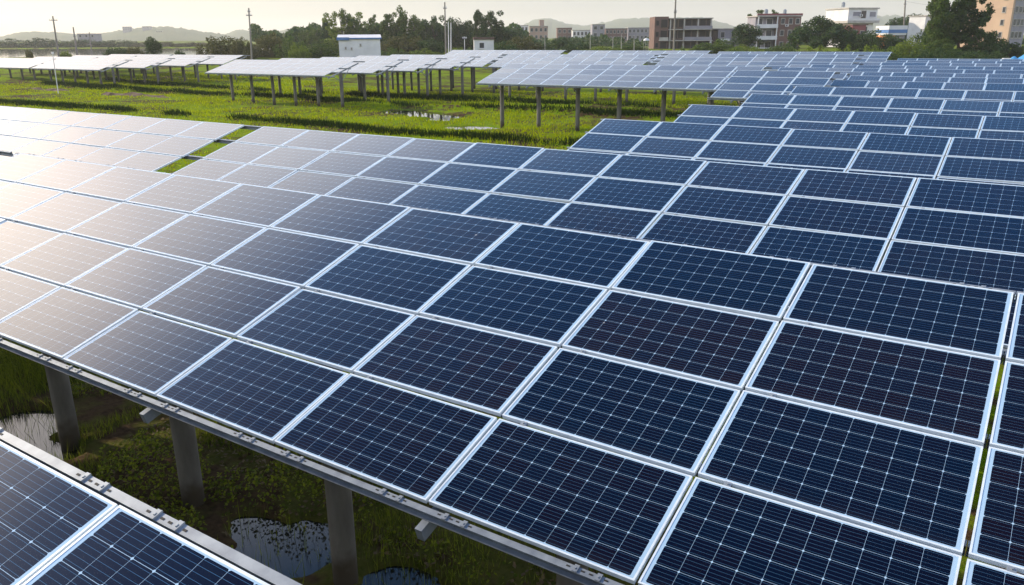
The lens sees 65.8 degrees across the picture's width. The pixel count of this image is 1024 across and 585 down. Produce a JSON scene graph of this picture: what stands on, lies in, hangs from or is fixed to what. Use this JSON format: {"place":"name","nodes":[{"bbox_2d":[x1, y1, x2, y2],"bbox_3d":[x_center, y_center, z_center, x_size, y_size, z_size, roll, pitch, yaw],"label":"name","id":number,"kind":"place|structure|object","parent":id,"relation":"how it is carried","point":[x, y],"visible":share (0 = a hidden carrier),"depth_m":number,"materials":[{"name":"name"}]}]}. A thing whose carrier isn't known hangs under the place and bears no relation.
{"place":"outdoors","nodes":[
{"label":"outdoors","id":0,"kind":"place"},
{"bbox_2d":[0,31,77,41],"bbox_3d":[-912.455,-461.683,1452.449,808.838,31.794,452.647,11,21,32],"label":"hill","id":1,"kind":"structure","parent":0,"point":[24,36],"depth_m":1326.49,"materials":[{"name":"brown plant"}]},
{"bbox_2d":[26,87,170,97],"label":"earth bank","id":2,"kind":"structure","parent":0,"point":[116,94],"depth_m":91.72,"materials":[{"name":"brown soil"}]},
{"bbox_2d":[0,48,338,57],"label":"lake water","id":3,"kind":"structure","parent":0,"point":[6,53],"depth_m":266.89,"materials":[{"name":"grey liquid"}]},
{"bbox_2d":[101,26,249,40],"bbox_3d":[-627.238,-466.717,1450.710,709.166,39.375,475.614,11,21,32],"label":"hill","id":4,"kind":"structure","parent":0,"point":[168,33],"depth_m":1303.89,"materials":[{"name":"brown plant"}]},
{"bbox_2d":[0,110,498,584],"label":"field water","id":5,"kind":"structure","parent":0,"point":[294,552],"depth_m":10.12,"materials":[{"name":"black liquid"}]},
{"bbox_2d":[0,387,434,584],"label":"reeds","id":6,"kind":"object","parent":5,"relation":"in","point":[227,511],"visible":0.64,"depth_m":10.12,"materials":[{"name":"green plant"}]},
{"bbox_2d":[225,29,287,38],"bbox_3d":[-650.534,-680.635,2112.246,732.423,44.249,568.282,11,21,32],"label":"hill","id":7,"kind":"structure","parent":0,"point":[239,33],"depth_m":1957.93,"materials":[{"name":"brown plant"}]},
{"bbox_2d":[0,0,957,35],"label":"sky","id":8,"kind":"structure","parent":0,"point":[16,16],"materials":[{"name":"white"}]},
{"bbox_2d":[0,35,1023,584],"bbox_3d":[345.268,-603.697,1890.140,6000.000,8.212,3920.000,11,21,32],"label":"ground","id":9,"kind":"structure","parent":0,"point":[96,405],"depth_m":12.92,"materials":[{"name":"green plant"}]},
{"bbox_2d":[0,38,28,47],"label":"shrub","id":10,"kind":"object","parent":9,"relation":"on","point":[8,43],"visible":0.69,"depth_m":445.27,"materials":[{"name":"green plant"}]},
{"bbox_2d":[0,58,52,80],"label":"solar table","id":11,"kind":"object","parent":9,"relation":"on","point":[9,64],"visible":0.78,"depth_m":113.85,"materials":[{"name":"glass"}]},
{"bbox_2d":[16,37,70,47],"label":"shrub","id":12,"kind":"object","parent":9,"relation":"on","point":[39,43],"visible":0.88,"depth_m":440.70,"materials":[{"name":"green plant"}]},
{"bbox_2d":[29,57,98,76],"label":"solar table","id":13,"kind":"object","parent":9,"relation":"on","point":[77,74],"visible":0.33,"depth_m":120.23,"materials":[{"name":"glass"}]},
{"bbox_2d":[30,59,132,83],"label":"solar table","id":14,"kind":"object","parent":9,"relation":"on","point":[85,65],"visible":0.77,"depth_m":105.48,"materials":[{"name":"glass"}]},
{"bbox_2d":[58,39,104,47],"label":"shrub","id":15,"kind":"object","parent":9,"relation":"on","point":[83,43],"visible":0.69,"depth_m":443.82,"materials":[{"name":"green plant"}]},
{"bbox_2d":[77,34,101,42],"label":"house","id":16,"kind":"structure","parent":9,"relation":"on","point":[95,37],"depth_m":570.73,"materials":[{"name":"paint"}]},
{"bbox_2d":[92,39,139,46],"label":"shrub","id":17,"kind":"object","parent":9,"relation":"on","point":[109,43],"visible":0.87,"depth_m":444.48,"materials":[{"name":"green plant"}]},
{"bbox_2d":[0,106,262,170],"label":"solar table","id":18,"kind":"object","parent":9,"relation":"on","point":[146,143],"visible":0.69,"depth_m":21.87,"materials":[{"name":"glass"}]},
{"bbox_2d":[92,57,174,83],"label":"solar table","id":19,"kind":"object","parent":9,"relation":"on","point":[139,63],"visible":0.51,"depth_m":108.56,"materials":[{"name":"glass"}]},
{"bbox_2d":[0,427,301,584],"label":"solar table","id":20,"kind":"object","parent":9,"relation":"on","point":[62,522],"visible":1,"depth_m":3.60,"materials":[{"name":"glass"}]},
{"bbox_2d":[143,36,162,53],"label":"tree","id":21,"kind":"object","parent":9,"relation":"on","point":[154,47],"visible":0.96,"depth_m":171.00,"materials":[{"name":"green plant"}]},
{"bbox_2d":[132,56,211,82],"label":"solar table","id":22,"kind":"object","parent":9,"relation":"on","point":[181,61],"visible":0.59,"depth_m":112.90,"materials":[{"name":"glass"}]},
{"bbox_2d":[169,55,249,79],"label":"solar table","id":23,"kind":"object","parent":9,"relation":"on","point":[219,60],"visible":0.34,"depth_m":117.55,"materials":[{"name":"glass"}]},
{"bbox_2d":[194,35,243,54],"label":"shrub","id":24,"kind":"object","parent":9,"relation":"on","point":[218,47],"visible":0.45,"depth_m":165.16,"materials":[{"name":"green plant"}]},
{"bbox_2d":[224,36,257,58],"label":"shrub","id":25,"kind":"object","parent":9,"relation":"on","point":[239,48],"visible":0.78,"depth_m":163.42,"materials":[{"name":"green plant"}]},
{"bbox_2d":[252,32,286,56],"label":"shrub","id":26,"kind":"object","parent":9,"relation":"on","point":[263,51],"visible":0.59,"depth_m":170.49,"materials":[{"name":"green plant"}]},
{"bbox_2d":[205,59,364,107],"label":"solar table","id":27,"kind":"object","parent":9,"relation":"on","point":[316,69],"visible":0.87,"depth_m":75.97,"materials":[{"name":"glass"}]},
{"bbox_2d":[272,35,305,57],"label":"shrub","id":28,"kind":"object","parent":9,"relation":"on","point":[285,47],"visible":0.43,"depth_m":167.10,"materials":[{"name":"green plant"}]},
{"bbox_2d":[288,42,312,57],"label":"shrub","id":29,"kind":"object","parent":9,"relation":"on","point":[300,53],"visible":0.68,"depth_m":157.06,"materials":[{"name":"green plant"}]},
{"bbox_2d":[0,322,613,584],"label":"grass","id":30,"kind":"structure","parent":9,"relation":"on","point":[9,377],"depth_m":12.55,"materials":[{"name":"green plant"}]},
{"bbox_2d":[305,26,323,51],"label":"tree","id":31,"kind":"object","parent":9,"relation":"on","point":[315,38],"visible":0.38,"depth_m":219.43,"materials":[{"name":"green plant"}]},
{"bbox_2d":[303,38,338,57],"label":"shrub","id":32,"kind":"object","parent":9,"relation":"on","point":[324,48],"visible":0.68,"depth_m":160.94,"materials":[{"name":"green plant"}]},
{"bbox_2d":[0,309,647,583],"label":"weeds","id":33,"kind":"object","parent":9,"relation":"on","point":[148,453],"visible":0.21,"depth_m":10.88,"materials":[{"name":"green plant"}]},
{"bbox_2d":[322,11,362,50],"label":"tree","id":34,"kind":"object","parent":9,"relation":"on","point":[336,31],"visible":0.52,"depth_m":212.19,"materials":[{"name":"green plant"}]},
{"bbox_2d":[278,58,408,101],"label":"solar table","id":35,"kind":"object","parent":9,"relation":"on","point":[369,66],"visible":0.47,"depth_m":78.46,"materials":[{"name":"glass"}]},
{"bbox_2d":[338,8,362,34],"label":"tree","id":36,"kind":"object","parent":9,"relation":"on","point":[356,22],"visible":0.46,"depth_m":212.38,"materials":[{"name":"green plant"}]},
{"bbox_2d":[336,34,381,56],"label":"shed","id":37,"kind":"structure","parent":9,"relation":"on","point":[357,45],"depth_m":143.27,"materials":[{"name":"white paint"}]},
{"bbox_2d":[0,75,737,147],"bbox_3d":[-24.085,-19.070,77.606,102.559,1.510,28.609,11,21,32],"label":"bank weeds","id":38,"kind":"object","parent":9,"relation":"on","point":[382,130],"visible":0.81,"depth_m":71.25,"materials":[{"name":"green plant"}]},
{"bbox_2d":[369,13,397,50],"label":"tree","id":39,"kind":"object","parent":9,"relation":"on","point":[386,31],"visible":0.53,"depth_m":221.78,"materials":[{"name":"green plant"}]},
{"bbox_2d":[321,57,446,95],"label":"solar table","id":40,"kind":"object","parent":9,"relation":"on","point":[410,65],"visible":0.42,"depth_m":83.08,"materials":[{"name":"glass"}]},
{"bbox_2d":[248,22,529,46],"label":"wood","id":41,"kind":"object","parent":9,"relation":"on","point":[257,31],"visible":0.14,"depth_m":252.52,"materials":[{"name":"green plant"}]},
{"bbox_2d":[380,33,422,53],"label":"shrub","id":42,"kind":"object","parent":9,"relation":"on","point":[402,43],"visible":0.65,"depth_m":179.50,"materials":[{"name":"green plant"}]},
{"bbox_2d":[389,5,415,43],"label":"tree","id":43,"kind":"object","parent":9,"relation":"on","point":[402,27],"visible":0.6,"depth_m":221.06,"materials":[{"name":"green plant"}]},
{"bbox_2d":[401,10,424,45],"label":"tree","id":44,"kind":"object","parent":9,"relation":"on","point":[417,28],"visible":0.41,"depth_m":222.73,"materials":[{"name":"green plant"}]},
{"bbox_2d":[357,56,480,94],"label":"solar table","id":45,"kind":"object","parent":9,"relation":"on","point":[449,62],"visible":0.4,"depth_m":88.13,"materials":[{"name":"glass"}]},
{"bbox_2d":[412,38,444,53],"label":"shrub","id":46,"kind":"object","parent":9,"relation":"on","point":[432,47],"visible":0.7,"depth_m":178.58,"materials":[{"name":"green plant"}]},
{"bbox_2d":[421,15,446,49],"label":"tree","id":47,"kind":"object","parent":9,"relation":"on","point":[432,28],"visible":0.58,"depth_m":227.39,"materials":[{"name":"green plant"}]},
{"bbox_2d":[390,54,505,92],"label":"solar table","id":48,"kind":"object","parent":9,"relation":"on","point":[483,60],"visible":0.33,"depth_m":92.99,"materials":[{"name":"glass"}]},
{"bbox_2d":[442,17,471,49],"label":"tree","id":49,"kind":"object","parent":9,"relation":"on","point":[458,42],"visible":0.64,"depth_m":230.85,"materials":[{"name":"green plant"}]},
{"bbox_2d":[456,20,477,49],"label":"tree","id":50,"kind":"object","parent":9,"relation":"on","point":[467,40],"visible":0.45,"depth_m":230.66,"materials":[{"name":"green plant"}]},
{"bbox_2d":[468,9,481,44],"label":"tree","id":51,"kind":"object","parent":9,"relation":"on","point":[474,26],"visible":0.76,"depth_m":212.90,"materials":[{"name":"green plant"}]},
{"bbox_2d":[473,37,493,62],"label":"hut","id":52,"kind":"object","parent":9,"relation":"on","point":[483,43],"visible":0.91,"depth_m":150.71,"materials":[{"name":"white paint"}]},
{"bbox_2d":[474,10,504,40],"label":"tree","id":53,"kind":"object","parent":9,"relation":"on","point":[489,21],"visible":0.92,"depth_m":209.99,"materials":[{"name":"green plant"}]},
{"bbox_2d":[445,50,566,90],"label":"solar table","id":54,"kind":"object","parent":9,"relation":"on","point":[476,52],"visible":0.3,"depth_m":98.93,"materials":[{"name":"glass"}]},
{"bbox_2d":[0,152,1015,584],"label":"solar table","id":55,"kind":"object","parent":9,"relation":"on","point":[852,436],"visible":1,"depth_m":7.04,"materials":[{"name":"glass"}]},
{"bbox_2d":[495,27,524,44],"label":"tree","id":56,"kind":"object","parent":9,"relation":"on","point":[507,35],"visible":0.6,"depth_m":211.90,"materials":[{"name":"green plant"}]},
{"bbox_2d":[504,35,542,49],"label":"shrub","id":57,"kind":"object","parent":9,"relation":"on","point":[532,45],"visible":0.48,"depth_m":180.25,"materials":[{"name":"green plant"}]},
{"bbox_2d":[529,20,547,40],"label":"house","id":58,"kind":"structure","parent":9,"relation":"on","point":[540,31],"depth_m":360.98,"materials":[{"name":"paint"}]},
{"bbox_2d":[551,37,576,49],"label":"tree","id":59,"kind":"object","parent":9,"relation":"on","point":[559,42],"visible":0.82,"depth_m":189.71,"materials":[{"name":"green plant"}]},
{"bbox_2d":[481,54,657,101],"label":"solar table","id":60,"kind":"object","parent":9,"relation":"on","point":[598,59],"visible":0.69,"depth_m":79.53,"materials":[{"name":"glass"}]},
{"bbox_2d":[561,41,594,52],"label":"shrub","id":61,"kind":"object","parent":9,"relation":"on","point":[570,47],"visible":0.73,"depth_m":184.59,"materials":[{"name":"green plant"}]},
{"bbox_2d":[590,24,604,41],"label":"house","id":62,"kind":"structure","parent":9,"relation":"on","point":[597,30],"depth_m":375.12,"materials":[{"name":"paint"}]},
{"bbox_2d":[172,126,1023,357],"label":"solar table","id":63,"kind":"object","parent":9,"relation":"on","point":[967,232],"visible":0.48,"depth_m":13.03,"materials":[{"name":"glass"}]},
{"bbox_2d":[604,28,627,40],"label":"house","id":64,"kind":"structure","parent":9,"relation":"on","point":[612,33],"depth_m":394.41,"materials":[{"name":"beige paint"}]},
{"bbox_2d":[476,63,771,130],"bbox_3d":[6.563,-12.439,51.756,19.127,4.581,4.102,11,21,32],"label":"solar table","id":65,"kind":"object","parent":9,"relation":"on","point":[709,80],"visible":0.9,"depth_m":51.10,"materials":[{"name":"glass"}]},
{"bbox_2d":[611,43,647,50],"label":"shrub","id":66,"kind":"object","parent":9,"relation":"on","point":[636,47],"visible":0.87,"depth_m":189.21,"materials":[{"name":"green plant"}]},
{"bbox_2d":[627,27,648,41],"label":"house","id":67,"kind":"structure","parent":9,"relation":"on","point":[640,33],"depth_m":404.08,"materials":[{"name":"paint"}]},
{"bbox_2d":[568,50,712,94],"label":"solar table","id":68,"kind":"object","parent":9,"relation":"on","point":[615,52],"visible":0.4,"depth_m":88.49,"materials":[{"name":"glass"}]},
{"bbox_2d":[649,17,712,48],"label":"brick building","id":69,"kind":"structure","parent":9,"relation":"on","point":[690,33],"depth_m":220.21,"materials":[{"name":"paint"}]},
{"bbox_2d":[703,38,735,53],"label":"shrub","id":70,"kind":"object","parent":9,"relation":"on","point":[722,46],"visible":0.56,"depth_m":170.11,"materials":[{"name":"green plant"}]},
{"bbox_2d":[711,28,737,47],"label":"grey house","id":71,"kind":"structure","parent":9,"relation":"on","point":[722,33],"depth_m":224.63,"materials":[{"name":"paint"}]},
{"bbox_2d":[729,23,764,47],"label":"tree","id":72,"kind":"object","parent":9,"relation":"on","point":[746,34],"visible":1,"depth_m":202.72,"materials":[{"name":"green plant"}]},
{"bbox_2d":[648,54,863,104],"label":"solar table","id":73,"kind":"object","parent":9,"relation":"on","point":[775,62],"visible":0.73,"depth_m":69.57,"materials":[{"name":"glass"}]},
{"bbox_2d":[707,70,839,105],"bbox_3d":[13.258,-8.972,40.635,5.420,4.497,4.102,11,21,32],"label":"solar table","id":74,"kind":"object","parent":9,"relation":"on","point":[741,85],"visible":0.77,"depth_m":40.28,"materials":[{"name":"glass"}]},
{"bbox_2d":[746,9,802,48],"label":"balcony house","id":75,"kind":"structure","parent":9,"relation":"on","point":[777,28],"depth_m":214.06,"materials":[{"name":"white paint"}]},
{"bbox_2d":[528,33,1023,46],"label":"thicket","id":76,"kind":"object","parent":9,"relation":"on","point":[607,41],"visible":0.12,"depth_m":291.99,"materials":[{"name":"green plant"}]},
{"bbox_2d":[566,119,1023,225],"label":"solar table","id":77,"kind":"object","parent":9,"relation":"on","point":[995,161],"visible":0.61,"depth_m":17.82,"materials":[{"name":"glass"}]},
{"bbox_2d":[717,51,892,64],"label":"solar table","id":78,"kind":"object","parent":9,"relation":"on","point":[875,56],"visible":0.21,"depth_m":76.94,"materials":[{"name":"glass"}]},
{"bbox_2d":[786,15,854,51],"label":"tree","id":79,"kind":"object","parent":9,"relation":"on","point":[825,32],"visible":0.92,"depth_m":173.80,"materials":[{"name":"green plant"}]},
{"bbox_2d":[674,104,1023,166],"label":"solar table","id":80,"kind":"object","parent":9,"relation":"on","point":[973,126],"visible":0.25,"depth_m":22.83,"materials":[{"name":"glass"}]},
{"bbox_2d":[825,2,879,46],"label":"modern house","id":81,"kind":"structure","parent":9,"relation":"on","point":[843,16],"depth_m":227.32,"materials":[{"name":"white paint"}]},
{"bbox_2d":[836,28,891,51],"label":"shrub","id":82,"kind":"object","parent":9,"relation":"on","point":[859,43],"visible":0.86,"depth_m":169.59,"materials":[{"name":"green plant"}]},
{"bbox_2d":[741,94,1023,134],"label":"solar table","id":83,"kind":"object","parent":9,"relation":"on","point":[968,107],"visible":0.32,"depth_m":27.92,"materials":[{"name":"glass"}]},
{"bbox_2d":[876,25,907,45],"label":"striped roof house","id":84,"kind":"structure","parent":9,"relation":"on","point":[900,31],"depth_m":190.09,"materials":[{"name":"white paint"}]},
{"bbox_2d":[878,33,906,50],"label":"shrub","id":85,"kind":"object","parent":9,"relation":"on","point":[893,41],"visible":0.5,"depth_m":171.19,"materials":[{"name":"green plant"}]},
{"bbox_2d":[778,67,1023,77],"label":"solar table","id":86,"kind":"object","parent":9,"relation":"on","point":[905,70],"visible":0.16,"depth_m":53.13,"materials":[{"name":"glass"}]},
{"bbox_2d":[787,86,1023,113],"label":"solar table","id":87,"kind":"object","parent":9,"relation":"on","point":[1000,96],"visible":0.3,"depth_m":32.82,"materials":[{"name":"glass"}]},
{"bbox_2d":[789,64,1023,73],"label":"solar table","id":88,"kind":"object","parent":9,"relation":"on","point":[914,67],"visible":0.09,"depth_m":58.60,"materials":[{"name":"glass"}]},
{"bbox_2d":[888,35,927,57],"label":"shrub","id":89,"kind":"object","parent":9,"relation":"on","point":[909,47],"visible":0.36,"depth_m":142.96,"materials":[{"name":"green plant"}]},
{"bbox_2d":[906,15,930,43],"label":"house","id":90,"kind":"structure","parent":9,"relation":"on","point":[917,24],"depth_m":224.18,"materials":[{"name":"white paint"}]},
{"bbox_2d":[907,47,936,58],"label":"shrub","id":91,"kind":"object","parent":9,"relation":"on","point":[924,54],"visible":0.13,"depth_m":116.39,"materials":[{"name":"green plant"}]},
{"bbox_2d":[830,80,1023,97],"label":"solar table","id":92,"kind":"object","parent":9,"relation":"on","point":[936,85],"visible":0.2,"depth_m":37.76,"materials":[{"name":"glass"}]},
{"bbox_2d":[832,71,1023,82],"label":"solar table","id":93,"kind":"object","parent":9,"relation":"on","point":[915,74],"visible":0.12,"depth_m":47.38,"materials":[{"name":"glass"}]},
{"bbox_2d":[848,75,1023,88],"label":"solar table","id":94,"kind":"object","parent":9,"relation":"on","point":[947,79],"visible":0.09,"depth_m":42.42,"materials":[{"name":"glass"}]},
{"bbox_2d":[917,37,960,56],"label":"tree","id":95,"kind":"object","parent":9,"relation":"on","point":[946,45],"visible":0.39,"depth_m":130.77,"materials":[{"name":"green plant"}]},
{"bbox_2d":[859,62,1023,68],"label":"solar table","id":96,"kind":"object","parent":9,"relation":"on","point":[943,64],"visible":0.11,"depth_m":62.59,"materials":[{"name":"glass"}]},
{"bbox_2d":[923,0,964,45],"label":"tree","id":97,"kind":"object","parent":9,"relation":"on","point":[935,29],"visible":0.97,"depth_m":131.80,"materials":[{"name":"green plant"}]},
{"bbox_2d":[928,47,959,58],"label":"shrub","id":98,"kind":"object","parent":9,"relation":"on","point":[939,55],"visible":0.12,"depth_m":119.36,"materials":[{"name":"green plant"}]},
{"bbox_2d":[885,60,1023,65],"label":"solar table","id":99,"kind":"object","parent":9,"relation":"on","point":[994,62],"visible":0.11,"depth_m":67.38,"materials":[{"name":"glass"}]},
{"bbox_2d":[897,58,1023,60],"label":"solar table","id":100,"kind":"object","parent":9,"relation":"on","point":[926,59],"visible":0.09,"depth_m":72.42,"materials":[{"name":"glass"}]},
{"bbox_2d":[944,0,995,49],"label":"tree","id":101,"kind":"object","parent":9,"relation":"on","point":[976,22],"visible":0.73,"depth_m":132.63,"materials":[{"name":"green plant"}]},
{"bbox_2d":[959,49,990,58],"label":"shrub","id":102,"kind":"object","parent":9,"relation":"on","point":[974,55],"visible":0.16,"depth_m":116.64,"materials":[{"name":"green plant"}]},
{"bbox_2d":[958,28,1010,56],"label":"tree","id":103,"kind":"object","parent":9,"relation":"on","point":[987,42],"visible":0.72,"depth_m":131.27,"materials":[{"name":"green plant"}]},
{"bbox_2d":[960,0,1023,46],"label":"tower block","id":104,"kind":"structure","parent":9,"relation":"on","point":[1006,21],"depth_m":198.96,"materials":[{"name":"paint"}]},
{"bbox_2d":[962,291,1023,584],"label":"solar table","id":105,"kind":"object","parent":9,"relation":"on","point":[997,539],"visible":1,"depth_m":5.10,"materials":[{"name":"glass"}]},
{"bbox_2d":[1005,42,1023,57],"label":"tree","id":106,"kind":"object","parent":9,"relation":"on","point":[1016,51],"visible":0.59,"depth_m":132.77,"materials":[{"name":"green plant"}]},
{"bbox_2d":[524,17,734,37],"bbox_3d":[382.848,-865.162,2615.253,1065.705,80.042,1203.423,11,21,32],"label":"hill","id":107,"kind":"structure","parent":0,"point":[552,24],"depth_m":2391.03,"materials":[{"name":"plant"}]},
{"bbox_2d":[812,14,960,34],"bbox_3d":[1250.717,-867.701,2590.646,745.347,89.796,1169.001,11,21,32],"label":"hill","id":108,"kind":"structure","parent":0,"point":[884,20],"depth_m":2405.10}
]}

